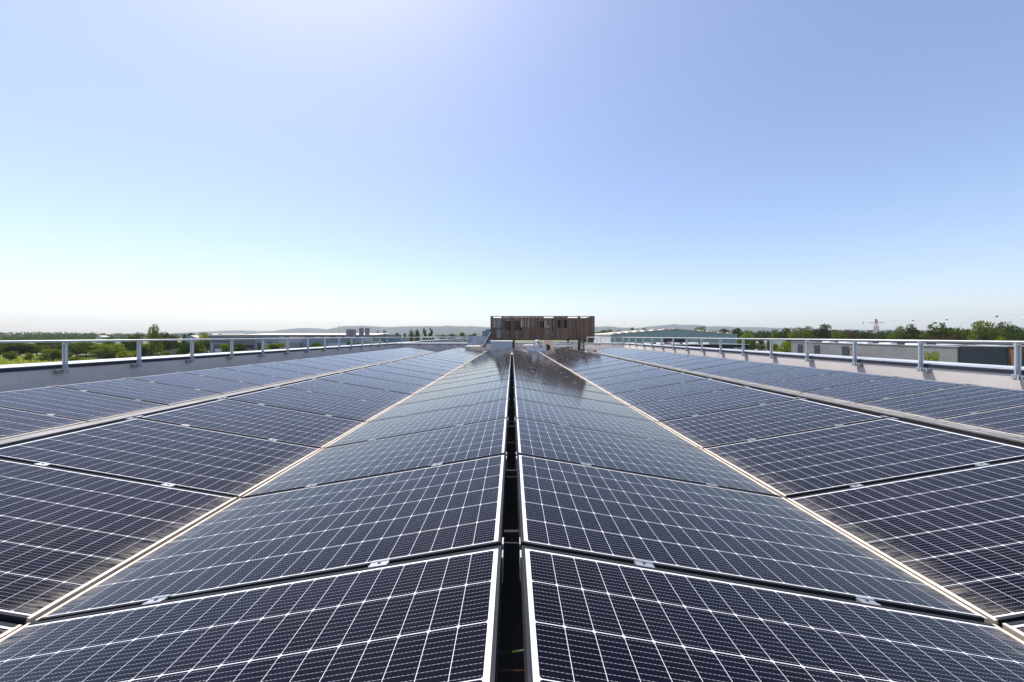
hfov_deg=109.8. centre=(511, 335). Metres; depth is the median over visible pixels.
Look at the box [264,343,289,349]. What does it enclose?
bushy tree
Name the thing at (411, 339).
poplar tree
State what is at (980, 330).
broadleaf tree
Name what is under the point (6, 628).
solar panel
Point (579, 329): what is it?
plant screen
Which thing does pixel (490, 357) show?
solar panel
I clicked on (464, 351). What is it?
solar panel
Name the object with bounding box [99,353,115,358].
bushy tree
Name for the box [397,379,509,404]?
solar panel
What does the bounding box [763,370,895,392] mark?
solar panel
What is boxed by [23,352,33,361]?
broadleaf tree
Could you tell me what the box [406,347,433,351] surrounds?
solar panel
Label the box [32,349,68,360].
bushy tree
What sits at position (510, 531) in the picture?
tie bar
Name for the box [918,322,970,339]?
broadleaf tree
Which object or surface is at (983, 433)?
cable tray
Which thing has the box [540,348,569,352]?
solar panel
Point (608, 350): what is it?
solar panel
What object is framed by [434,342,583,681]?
roof deck
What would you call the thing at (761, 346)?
bushy tree
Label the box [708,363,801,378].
solar panel
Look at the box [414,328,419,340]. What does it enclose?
poplar tree
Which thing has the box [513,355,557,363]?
solar panel
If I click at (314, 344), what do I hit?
bushy tree
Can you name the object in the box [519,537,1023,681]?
solar panel
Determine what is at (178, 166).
sky
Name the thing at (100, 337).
house
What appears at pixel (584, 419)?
solar panel
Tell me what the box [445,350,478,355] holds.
solar panel
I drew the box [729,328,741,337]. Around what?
broadleaf tree
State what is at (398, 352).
solar panel
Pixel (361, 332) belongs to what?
silo tower
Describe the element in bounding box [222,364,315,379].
solar panel
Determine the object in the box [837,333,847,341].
bushy tree
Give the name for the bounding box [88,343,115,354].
broadleaf tree
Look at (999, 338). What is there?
bushy tree
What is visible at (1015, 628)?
solar panel
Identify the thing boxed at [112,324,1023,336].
hills
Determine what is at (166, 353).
bushy tree
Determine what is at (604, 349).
solar panel
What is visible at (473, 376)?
solar panel
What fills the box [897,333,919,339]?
bushy tree
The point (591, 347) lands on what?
parapet wall
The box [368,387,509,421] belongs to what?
solar panel
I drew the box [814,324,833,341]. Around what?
broadleaf tree
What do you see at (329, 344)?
loading door
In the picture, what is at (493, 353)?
solar panel
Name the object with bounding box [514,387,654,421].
solar panel
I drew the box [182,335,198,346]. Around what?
house
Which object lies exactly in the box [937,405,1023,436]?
solar panel
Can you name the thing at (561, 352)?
solar panel
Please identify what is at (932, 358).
broadleaf tree
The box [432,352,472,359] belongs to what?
solar panel
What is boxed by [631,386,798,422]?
solar panel
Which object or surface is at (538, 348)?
cabinet
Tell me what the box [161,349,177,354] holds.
fence
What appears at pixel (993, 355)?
annex
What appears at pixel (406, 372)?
solar panel
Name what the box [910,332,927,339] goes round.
bushy tree
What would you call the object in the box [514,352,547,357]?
solar panel
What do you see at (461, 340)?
parapet wall
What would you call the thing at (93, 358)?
bushy tree
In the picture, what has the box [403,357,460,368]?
solar panel
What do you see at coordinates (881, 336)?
broadleaf tree
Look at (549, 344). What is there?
condenser unit
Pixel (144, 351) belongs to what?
bushy tree
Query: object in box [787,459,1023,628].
solar panel
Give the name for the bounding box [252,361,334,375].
solar panel
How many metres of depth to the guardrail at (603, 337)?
28.99 m
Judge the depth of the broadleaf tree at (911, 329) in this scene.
229.17 m
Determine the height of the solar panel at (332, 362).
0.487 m
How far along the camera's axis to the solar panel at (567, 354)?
17.07 m
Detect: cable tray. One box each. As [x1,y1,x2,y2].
[0,352,434,446]
[587,351,1023,446]
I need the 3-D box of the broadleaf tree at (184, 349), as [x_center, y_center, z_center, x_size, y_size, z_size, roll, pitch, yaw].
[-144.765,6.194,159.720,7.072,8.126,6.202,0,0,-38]
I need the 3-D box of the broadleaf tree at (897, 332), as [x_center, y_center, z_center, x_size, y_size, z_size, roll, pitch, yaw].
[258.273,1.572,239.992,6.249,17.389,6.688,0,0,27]
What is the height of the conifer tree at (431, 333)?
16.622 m
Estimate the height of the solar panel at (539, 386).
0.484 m
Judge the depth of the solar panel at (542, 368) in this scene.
9.99 m
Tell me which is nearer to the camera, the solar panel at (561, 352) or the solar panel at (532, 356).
the solar panel at (532, 356)
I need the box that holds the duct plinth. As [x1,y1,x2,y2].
[490,341,512,352]
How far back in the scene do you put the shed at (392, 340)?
225.00 m
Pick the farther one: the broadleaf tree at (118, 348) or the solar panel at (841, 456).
the broadleaf tree at (118, 348)
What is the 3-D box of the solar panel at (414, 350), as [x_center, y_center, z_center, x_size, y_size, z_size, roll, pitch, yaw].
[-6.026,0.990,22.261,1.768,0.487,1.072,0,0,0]
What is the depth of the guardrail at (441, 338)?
47.88 m
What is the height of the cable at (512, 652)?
0.060 m
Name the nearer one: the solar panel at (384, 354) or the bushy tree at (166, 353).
the solar panel at (384, 354)
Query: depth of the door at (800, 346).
117.31 m
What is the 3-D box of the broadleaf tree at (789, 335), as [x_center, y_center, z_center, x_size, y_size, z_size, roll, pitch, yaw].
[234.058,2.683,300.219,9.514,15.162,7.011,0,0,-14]
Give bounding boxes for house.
[95,336,108,342]
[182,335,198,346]
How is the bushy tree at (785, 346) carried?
on the ground
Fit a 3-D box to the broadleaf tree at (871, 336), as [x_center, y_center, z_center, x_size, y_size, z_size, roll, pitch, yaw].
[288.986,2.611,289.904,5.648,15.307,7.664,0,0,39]
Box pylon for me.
[869,319,882,333]
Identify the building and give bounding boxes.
[580,342,749,349]
[756,340,785,350]
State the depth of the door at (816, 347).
108.46 m
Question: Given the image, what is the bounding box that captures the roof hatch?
[465,346,480,350]
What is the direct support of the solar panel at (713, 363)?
on the roof deck
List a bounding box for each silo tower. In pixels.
[346,329,355,336]
[359,328,363,336]
[365,328,369,336]
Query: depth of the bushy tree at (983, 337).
159.23 m
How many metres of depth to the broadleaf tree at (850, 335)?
279.44 m
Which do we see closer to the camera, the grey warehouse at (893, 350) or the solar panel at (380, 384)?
the solar panel at (380, 384)
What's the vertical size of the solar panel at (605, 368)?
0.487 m
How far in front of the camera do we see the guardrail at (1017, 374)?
8.88 m
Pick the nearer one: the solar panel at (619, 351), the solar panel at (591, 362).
the solar panel at (591, 362)
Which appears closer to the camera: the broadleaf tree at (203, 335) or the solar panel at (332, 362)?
the solar panel at (332, 362)
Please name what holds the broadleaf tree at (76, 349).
on the ground
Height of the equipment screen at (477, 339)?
1.267 m
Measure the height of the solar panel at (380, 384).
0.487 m
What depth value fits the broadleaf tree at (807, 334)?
259.31 m
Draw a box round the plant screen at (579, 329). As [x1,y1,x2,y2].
[491,316,594,349]
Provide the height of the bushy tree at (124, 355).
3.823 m
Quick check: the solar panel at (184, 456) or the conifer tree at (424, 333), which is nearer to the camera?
the solar panel at (184, 456)
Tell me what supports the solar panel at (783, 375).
on the roof deck
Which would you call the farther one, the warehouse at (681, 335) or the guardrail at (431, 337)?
the warehouse at (681, 335)
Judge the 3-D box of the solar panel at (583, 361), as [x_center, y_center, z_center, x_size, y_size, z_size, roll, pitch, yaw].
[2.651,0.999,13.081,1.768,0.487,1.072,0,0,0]
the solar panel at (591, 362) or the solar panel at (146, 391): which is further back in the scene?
the solar panel at (591, 362)
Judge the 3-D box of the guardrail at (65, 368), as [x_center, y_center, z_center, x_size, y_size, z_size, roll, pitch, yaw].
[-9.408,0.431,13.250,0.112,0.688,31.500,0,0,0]
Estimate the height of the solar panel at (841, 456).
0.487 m
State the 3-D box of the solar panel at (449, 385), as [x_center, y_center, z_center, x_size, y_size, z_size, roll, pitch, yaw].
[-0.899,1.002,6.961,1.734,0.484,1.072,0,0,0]
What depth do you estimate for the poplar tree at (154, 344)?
174.53 m
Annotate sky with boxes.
[0,0,1023,335]
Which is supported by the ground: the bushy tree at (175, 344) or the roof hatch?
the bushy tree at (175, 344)
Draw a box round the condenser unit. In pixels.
[543,340,553,349]
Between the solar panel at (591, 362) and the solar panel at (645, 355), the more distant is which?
the solar panel at (645, 355)
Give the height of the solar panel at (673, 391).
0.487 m
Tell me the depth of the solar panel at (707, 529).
1.61 m
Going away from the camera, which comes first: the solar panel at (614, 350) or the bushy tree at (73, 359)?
the solar panel at (614, 350)
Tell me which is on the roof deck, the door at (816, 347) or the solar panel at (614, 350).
the solar panel at (614, 350)
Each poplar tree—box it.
[145,324,165,354]
[408,329,413,341]
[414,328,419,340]
[770,329,778,337]
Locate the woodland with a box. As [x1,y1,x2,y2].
[0,331,596,342]
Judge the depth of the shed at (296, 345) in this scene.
192.91 m
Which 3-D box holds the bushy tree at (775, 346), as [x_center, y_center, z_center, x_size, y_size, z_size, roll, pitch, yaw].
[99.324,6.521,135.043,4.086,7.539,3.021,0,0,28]
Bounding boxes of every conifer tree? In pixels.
[422,328,427,339]
[427,329,433,339]
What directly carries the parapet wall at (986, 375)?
on the roof deck
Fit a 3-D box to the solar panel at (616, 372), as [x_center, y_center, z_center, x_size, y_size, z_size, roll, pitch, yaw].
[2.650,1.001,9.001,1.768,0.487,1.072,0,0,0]
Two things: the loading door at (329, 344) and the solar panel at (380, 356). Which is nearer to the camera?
the solar panel at (380, 356)
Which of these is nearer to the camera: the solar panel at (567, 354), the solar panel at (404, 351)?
the solar panel at (567, 354)
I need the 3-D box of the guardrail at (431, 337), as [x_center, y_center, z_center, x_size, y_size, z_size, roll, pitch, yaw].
[-6.479,0.431,29.018,5.822,0.688,0.112,0,0,0]
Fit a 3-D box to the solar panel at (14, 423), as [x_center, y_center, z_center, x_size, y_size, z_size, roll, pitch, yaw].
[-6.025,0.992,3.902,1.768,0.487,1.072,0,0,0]
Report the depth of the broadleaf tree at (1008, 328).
190.76 m
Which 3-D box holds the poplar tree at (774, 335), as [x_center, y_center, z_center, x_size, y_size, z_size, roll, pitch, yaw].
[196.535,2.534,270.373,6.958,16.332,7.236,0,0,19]
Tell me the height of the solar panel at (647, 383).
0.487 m
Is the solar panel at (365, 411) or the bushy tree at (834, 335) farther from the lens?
the bushy tree at (834, 335)
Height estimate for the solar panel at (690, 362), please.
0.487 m
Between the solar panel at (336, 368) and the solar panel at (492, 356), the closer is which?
the solar panel at (336, 368)
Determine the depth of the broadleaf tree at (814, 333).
269.14 m
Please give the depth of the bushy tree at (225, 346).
169.35 m
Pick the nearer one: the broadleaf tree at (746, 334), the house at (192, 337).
the broadleaf tree at (746, 334)
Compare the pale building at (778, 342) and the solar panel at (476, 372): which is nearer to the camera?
the solar panel at (476, 372)
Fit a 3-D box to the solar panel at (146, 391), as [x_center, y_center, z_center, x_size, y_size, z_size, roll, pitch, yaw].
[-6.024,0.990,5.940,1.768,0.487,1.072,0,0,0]
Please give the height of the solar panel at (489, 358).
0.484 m
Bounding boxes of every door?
[328,343,337,345]
[664,338,685,342]
[798,344,802,352]
[814,345,819,353]
[842,346,848,355]
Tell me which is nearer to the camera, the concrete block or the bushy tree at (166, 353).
the concrete block
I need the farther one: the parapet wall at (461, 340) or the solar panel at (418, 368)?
the parapet wall at (461, 340)
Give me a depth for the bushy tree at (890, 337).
259.20 m
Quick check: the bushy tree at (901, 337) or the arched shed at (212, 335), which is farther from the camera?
the arched shed at (212, 335)
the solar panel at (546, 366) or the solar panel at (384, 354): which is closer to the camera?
the solar panel at (546, 366)
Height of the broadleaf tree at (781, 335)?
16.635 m
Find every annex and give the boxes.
[927,344,1007,365]
[946,344,1023,366]
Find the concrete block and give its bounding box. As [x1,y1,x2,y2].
[571,341,577,349]
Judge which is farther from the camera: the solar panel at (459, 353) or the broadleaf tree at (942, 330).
the broadleaf tree at (942, 330)
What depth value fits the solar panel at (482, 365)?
11.03 m
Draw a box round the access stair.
[483,332,490,347]
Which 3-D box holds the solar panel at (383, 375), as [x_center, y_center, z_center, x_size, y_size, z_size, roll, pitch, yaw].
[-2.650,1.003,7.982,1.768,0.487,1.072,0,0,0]
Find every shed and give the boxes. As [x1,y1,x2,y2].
[207,334,217,337]
[218,334,243,335]
[265,343,300,349]
[355,341,383,343]
[382,338,409,342]
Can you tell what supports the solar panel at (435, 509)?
on the roof deck
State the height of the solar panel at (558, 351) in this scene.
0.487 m
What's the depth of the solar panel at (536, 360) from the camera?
13.08 m
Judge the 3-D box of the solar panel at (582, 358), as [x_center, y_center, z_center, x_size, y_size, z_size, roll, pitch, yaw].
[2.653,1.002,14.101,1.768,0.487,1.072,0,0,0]
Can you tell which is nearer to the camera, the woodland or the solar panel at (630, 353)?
the solar panel at (630, 353)
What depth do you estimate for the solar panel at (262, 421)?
3.77 m
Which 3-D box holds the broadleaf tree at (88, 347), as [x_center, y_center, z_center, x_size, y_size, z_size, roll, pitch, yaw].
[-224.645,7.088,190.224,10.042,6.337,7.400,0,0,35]
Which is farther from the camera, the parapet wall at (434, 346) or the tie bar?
the parapet wall at (434, 346)
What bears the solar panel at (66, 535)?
on the roof deck
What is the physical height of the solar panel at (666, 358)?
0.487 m
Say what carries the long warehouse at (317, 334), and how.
on the ground
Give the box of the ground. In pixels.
[0,336,788,363]
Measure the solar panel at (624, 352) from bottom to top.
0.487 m
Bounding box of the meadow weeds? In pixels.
[0,356,117,364]
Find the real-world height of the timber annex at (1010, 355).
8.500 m
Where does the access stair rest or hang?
attached to the plant screen at (579, 329)
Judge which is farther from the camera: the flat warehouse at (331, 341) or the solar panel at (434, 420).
the flat warehouse at (331, 341)
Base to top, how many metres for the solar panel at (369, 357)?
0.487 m
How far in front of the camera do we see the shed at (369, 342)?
195.00 m
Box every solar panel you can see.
[0,385,167,421]
[0,407,86,439]
[0,416,320,499]
[0,458,236,625]
[0,537,503,681]
[0,621,21,638]
[35,452,506,621]
[56,377,222,405]
[129,372,261,393]
[138,397,364,448]
[181,367,291,386]
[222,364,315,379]
[225,386,392,422]
[242,418,507,497]
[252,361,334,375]
[278,359,350,371]
[279,378,411,405]
[298,357,363,367]
[315,356,374,365]
[316,372,424,394]
[324,398,508,447]
[332,354,384,363]
[343,353,391,361]
[344,368,435,386]
[355,352,399,359]
[365,351,405,358]
[365,364,443,380]
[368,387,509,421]
[374,350,410,356]
[380,350,415,355]
[381,362,449,375]
[387,349,419,354]
[394,359,455,371]
[396,348,424,353]
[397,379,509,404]
[399,348,429,352]
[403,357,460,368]
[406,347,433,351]
[413,356,463,365]
[415,373,509,393]
[422,355,466,363]
[426,353,470,361]
[429,368,510,385]
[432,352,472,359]
[437,351,475,358]
[439,365,510,379]
[441,350,476,356]
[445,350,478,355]
[447,362,510,374]
[449,349,480,354]
[452,360,510,371]
[453,348,481,353]
[457,358,510,368]
[462,356,510,365]
[467,355,510,362]
[469,354,510,361]
[472,352,510,359]
[474,352,509,358]
[477,351,510,356]
[513,352,551,359]
[513,354,554,361]
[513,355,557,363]
[513,356,560,365]
[513,358,564,367]
[513,360,571,371]
[513,362,576,374]
[513,365,584,379]
[513,368,594,385]
[513,373,608,393]
[513,379,628,405]
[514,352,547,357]
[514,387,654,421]
[514,399,698,447]
[515,418,779,496]
[516,452,987,622]
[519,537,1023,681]
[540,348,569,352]
[543,349,574,354]
[545,350,578,355]
[546,350,582,356]
[548,351,586,358]
[551,352,591,359]
[553,353,596,361]
[557,354,601,363]
[559,356,610,365]
[563,358,620,368]
[568,359,629,371]
[573,362,643,375]
[580,364,659,380]
[588,368,679,386]
[591,347,619,351]
[596,347,621,352]
[598,372,707,394]
[599,348,630,353]
[602,348,635,353]
[606,349,640,354]
[611,350,649,356]
[612,378,744,406]
[617,351,659,357]
[625,351,668,358]
[631,352,678,360]
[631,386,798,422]
[642,354,691,362]
[650,355,707,364]
[658,397,884,448]
[662,356,725,367]
[673,358,744,370]
[690,361,772,374]
[703,416,1023,498]
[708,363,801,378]
[733,366,841,384]
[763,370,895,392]
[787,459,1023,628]
[803,376,968,403]
[856,383,1023,419]
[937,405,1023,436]
[1002,620,1023,640]
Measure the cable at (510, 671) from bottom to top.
0.053 m
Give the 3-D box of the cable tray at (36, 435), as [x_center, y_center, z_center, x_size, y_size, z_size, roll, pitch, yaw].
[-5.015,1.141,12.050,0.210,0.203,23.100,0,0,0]
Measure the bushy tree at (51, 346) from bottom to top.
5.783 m
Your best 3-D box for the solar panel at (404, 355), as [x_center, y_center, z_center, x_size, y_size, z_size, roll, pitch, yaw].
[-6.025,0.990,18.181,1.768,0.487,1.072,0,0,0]
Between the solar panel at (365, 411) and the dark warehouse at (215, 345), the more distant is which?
the dark warehouse at (215, 345)
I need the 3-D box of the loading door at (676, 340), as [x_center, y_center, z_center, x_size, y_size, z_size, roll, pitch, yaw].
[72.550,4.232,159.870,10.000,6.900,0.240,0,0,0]
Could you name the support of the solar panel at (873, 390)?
on the roof deck
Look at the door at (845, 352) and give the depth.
95.96 m
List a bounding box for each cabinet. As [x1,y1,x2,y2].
[528,345,534,350]
[535,345,545,351]
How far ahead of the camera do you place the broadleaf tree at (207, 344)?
219.64 m
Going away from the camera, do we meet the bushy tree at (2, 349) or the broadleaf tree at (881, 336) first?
the bushy tree at (2, 349)
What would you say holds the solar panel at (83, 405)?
on the roof deck
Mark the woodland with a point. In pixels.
(43, 336)
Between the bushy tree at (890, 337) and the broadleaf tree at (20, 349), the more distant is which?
the bushy tree at (890, 337)
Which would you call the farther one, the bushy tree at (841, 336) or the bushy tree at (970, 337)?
the bushy tree at (841, 336)
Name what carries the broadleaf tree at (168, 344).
on the ground
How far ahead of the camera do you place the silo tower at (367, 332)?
248.71 m
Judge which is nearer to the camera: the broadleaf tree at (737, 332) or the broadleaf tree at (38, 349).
the broadleaf tree at (38, 349)
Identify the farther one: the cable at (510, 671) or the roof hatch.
the roof hatch
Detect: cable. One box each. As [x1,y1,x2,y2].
[498,669,524,672]
[499,649,523,654]
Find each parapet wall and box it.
[0,341,419,391]
[395,343,467,350]
[419,338,464,342]
[584,343,622,350]
[623,343,1023,389]
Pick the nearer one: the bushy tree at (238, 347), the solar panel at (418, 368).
the solar panel at (418, 368)
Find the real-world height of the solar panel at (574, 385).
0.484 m
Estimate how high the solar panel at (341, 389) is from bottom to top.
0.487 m
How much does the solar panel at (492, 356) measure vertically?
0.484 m
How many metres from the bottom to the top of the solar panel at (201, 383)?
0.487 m
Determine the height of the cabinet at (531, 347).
0.565 m
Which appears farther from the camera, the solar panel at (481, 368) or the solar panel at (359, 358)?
the solar panel at (359, 358)
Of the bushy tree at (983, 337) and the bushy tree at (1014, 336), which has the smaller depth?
the bushy tree at (983, 337)
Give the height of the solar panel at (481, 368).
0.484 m
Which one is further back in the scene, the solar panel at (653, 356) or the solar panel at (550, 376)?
the solar panel at (653, 356)
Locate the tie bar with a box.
[503,530,518,533]
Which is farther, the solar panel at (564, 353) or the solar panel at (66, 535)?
the solar panel at (564, 353)
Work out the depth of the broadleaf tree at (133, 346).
183.80 m
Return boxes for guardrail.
[0,337,395,372]
[396,337,467,345]
[422,336,459,342]
[586,337,621,345]
[622,337,1023,379]
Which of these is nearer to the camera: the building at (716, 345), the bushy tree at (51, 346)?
the building at (716, 345)
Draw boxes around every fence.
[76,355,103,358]
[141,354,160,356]
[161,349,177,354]
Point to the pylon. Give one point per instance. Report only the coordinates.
(876, 325)
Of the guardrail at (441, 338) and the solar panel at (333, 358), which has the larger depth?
the guardrail at (441, 338)
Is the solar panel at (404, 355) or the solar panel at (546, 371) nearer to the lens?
the solar panel at (546, 371)
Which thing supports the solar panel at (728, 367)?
on the roof deck
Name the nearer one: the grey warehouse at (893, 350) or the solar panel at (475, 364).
the solar panel at (475, 364)
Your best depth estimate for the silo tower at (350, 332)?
240.00 m
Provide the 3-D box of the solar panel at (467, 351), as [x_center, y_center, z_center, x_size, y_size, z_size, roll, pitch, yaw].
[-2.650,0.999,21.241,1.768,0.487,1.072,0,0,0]
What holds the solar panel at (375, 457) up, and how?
on the roof deck
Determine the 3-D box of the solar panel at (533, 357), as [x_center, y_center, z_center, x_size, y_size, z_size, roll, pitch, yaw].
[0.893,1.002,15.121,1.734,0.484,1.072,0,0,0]
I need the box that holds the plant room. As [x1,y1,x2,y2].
[482,329,496,343]
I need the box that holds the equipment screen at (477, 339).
[468,336,485,349]
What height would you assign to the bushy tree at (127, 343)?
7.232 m
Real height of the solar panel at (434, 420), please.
0.484 m
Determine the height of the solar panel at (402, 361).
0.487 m
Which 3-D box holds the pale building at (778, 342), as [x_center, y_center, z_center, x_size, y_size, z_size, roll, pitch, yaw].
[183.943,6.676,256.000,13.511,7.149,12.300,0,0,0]
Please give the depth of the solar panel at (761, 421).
3.77 m
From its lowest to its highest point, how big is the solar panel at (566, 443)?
0.484 m
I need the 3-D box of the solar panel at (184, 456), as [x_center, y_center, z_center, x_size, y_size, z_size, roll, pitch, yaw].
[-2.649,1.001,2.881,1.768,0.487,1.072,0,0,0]
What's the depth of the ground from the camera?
656.39 m
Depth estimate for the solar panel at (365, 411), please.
4.80 m
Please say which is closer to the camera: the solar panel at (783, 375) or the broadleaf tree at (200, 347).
the solar panel at (783, 375)
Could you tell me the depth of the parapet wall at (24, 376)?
9.17 m
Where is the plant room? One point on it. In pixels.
(486, 332)
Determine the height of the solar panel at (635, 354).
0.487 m
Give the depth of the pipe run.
29.55 m
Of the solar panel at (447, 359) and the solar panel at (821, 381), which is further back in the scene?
the solar panel at (447, 359)
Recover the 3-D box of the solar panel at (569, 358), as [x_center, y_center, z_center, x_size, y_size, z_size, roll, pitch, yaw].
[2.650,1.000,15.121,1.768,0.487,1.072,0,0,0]
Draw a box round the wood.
[696,329,975,344]
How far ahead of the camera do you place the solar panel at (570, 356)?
16.12 m
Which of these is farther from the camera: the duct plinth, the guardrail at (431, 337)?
the guardrail at (431, 337)
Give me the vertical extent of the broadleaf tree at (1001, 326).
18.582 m
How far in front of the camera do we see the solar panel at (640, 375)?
7.91 m
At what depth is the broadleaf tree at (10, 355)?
149.36 m
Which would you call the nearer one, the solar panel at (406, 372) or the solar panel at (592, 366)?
the solar panel at (406, 372)
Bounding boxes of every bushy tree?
[0,344,22,354]
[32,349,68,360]
[33,342,57,346]
[39,344,57,353]
[51,339,69,344]
[68,357,81,360]
[77,357,96,360]
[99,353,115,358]
[115,351,134,357]
[117,341,132,351]
[141,346,150,354]
[161,352,170,355]
[169,335,178,348]
[220,343,233,351]
[233,343,247,351]
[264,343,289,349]
[310,342,323,346]
[748,340,760,349]
[757,340,768,350]
[773,343,778,351]
[775,341,790,352]
[830,331,840,341]
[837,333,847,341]
[859,332,868,338]
[886,333,894,341]
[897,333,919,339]
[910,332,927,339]
[933,334,964,339]
[967,333,977,339]
[976,333,989,340]
[995,336,1006,340]
[1003,332,1023,340]
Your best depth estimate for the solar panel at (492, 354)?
17.14 m
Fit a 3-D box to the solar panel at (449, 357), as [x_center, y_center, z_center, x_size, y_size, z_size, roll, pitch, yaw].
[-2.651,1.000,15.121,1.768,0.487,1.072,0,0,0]
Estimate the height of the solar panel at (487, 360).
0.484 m
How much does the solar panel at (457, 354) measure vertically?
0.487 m
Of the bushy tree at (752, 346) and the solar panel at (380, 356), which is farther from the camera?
the bushy tree at (752, 346)
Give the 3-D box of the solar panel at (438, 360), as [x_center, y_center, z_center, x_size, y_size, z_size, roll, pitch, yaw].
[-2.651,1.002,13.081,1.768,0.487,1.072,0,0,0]
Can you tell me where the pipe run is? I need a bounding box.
[554,341,571,348]
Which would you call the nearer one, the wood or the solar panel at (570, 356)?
the solar panel at (570, 356)
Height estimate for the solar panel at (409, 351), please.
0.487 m
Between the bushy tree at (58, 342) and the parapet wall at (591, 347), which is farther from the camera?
the bushy tree at (58, 342)
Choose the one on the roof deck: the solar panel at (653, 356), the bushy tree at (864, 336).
the solar panel at (653, 356)
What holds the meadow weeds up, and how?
on the ground
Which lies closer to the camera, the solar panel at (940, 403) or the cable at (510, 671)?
the cable at (510, 671)
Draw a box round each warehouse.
[210,336,294,352]
[240,333,400,336]
[255,337,381,349]
[594,328,737,343]
[791,341,1023,362]
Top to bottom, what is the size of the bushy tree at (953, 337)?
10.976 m
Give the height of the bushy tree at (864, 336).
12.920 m
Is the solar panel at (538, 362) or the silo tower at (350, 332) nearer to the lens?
the solar panel at (538, 362)
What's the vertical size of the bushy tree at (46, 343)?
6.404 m
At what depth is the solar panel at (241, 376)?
7.90 m
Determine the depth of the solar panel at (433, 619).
1.07 m
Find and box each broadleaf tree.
[0,351,18,359]
[4,343,36,355]
[20,343,50,354]
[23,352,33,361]
[59,343,91,355]
[77,343,96,354]
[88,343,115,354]
[108,343,128,357]
[127,332,142,351]
[155,331,174,351]
[176,341,196,354]
[194,341,206,353]
[196,332,209,345]
[204,340,209,351]
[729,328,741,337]
[739,330,753,343]
[777,328,790,343]
[787,330,795,342]
[790,326,814,341]
[810,328,818,341]
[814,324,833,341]
[846,330,858,338]
[866,330,874,338]
[875,331,892,341]
[893,326,904,339]
[899,324,922,339]
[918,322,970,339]
[924,351,939,360]
[969,320,1005,340]
[984,322,1015,338]
[1004,325,1023,339]
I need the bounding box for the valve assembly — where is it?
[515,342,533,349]

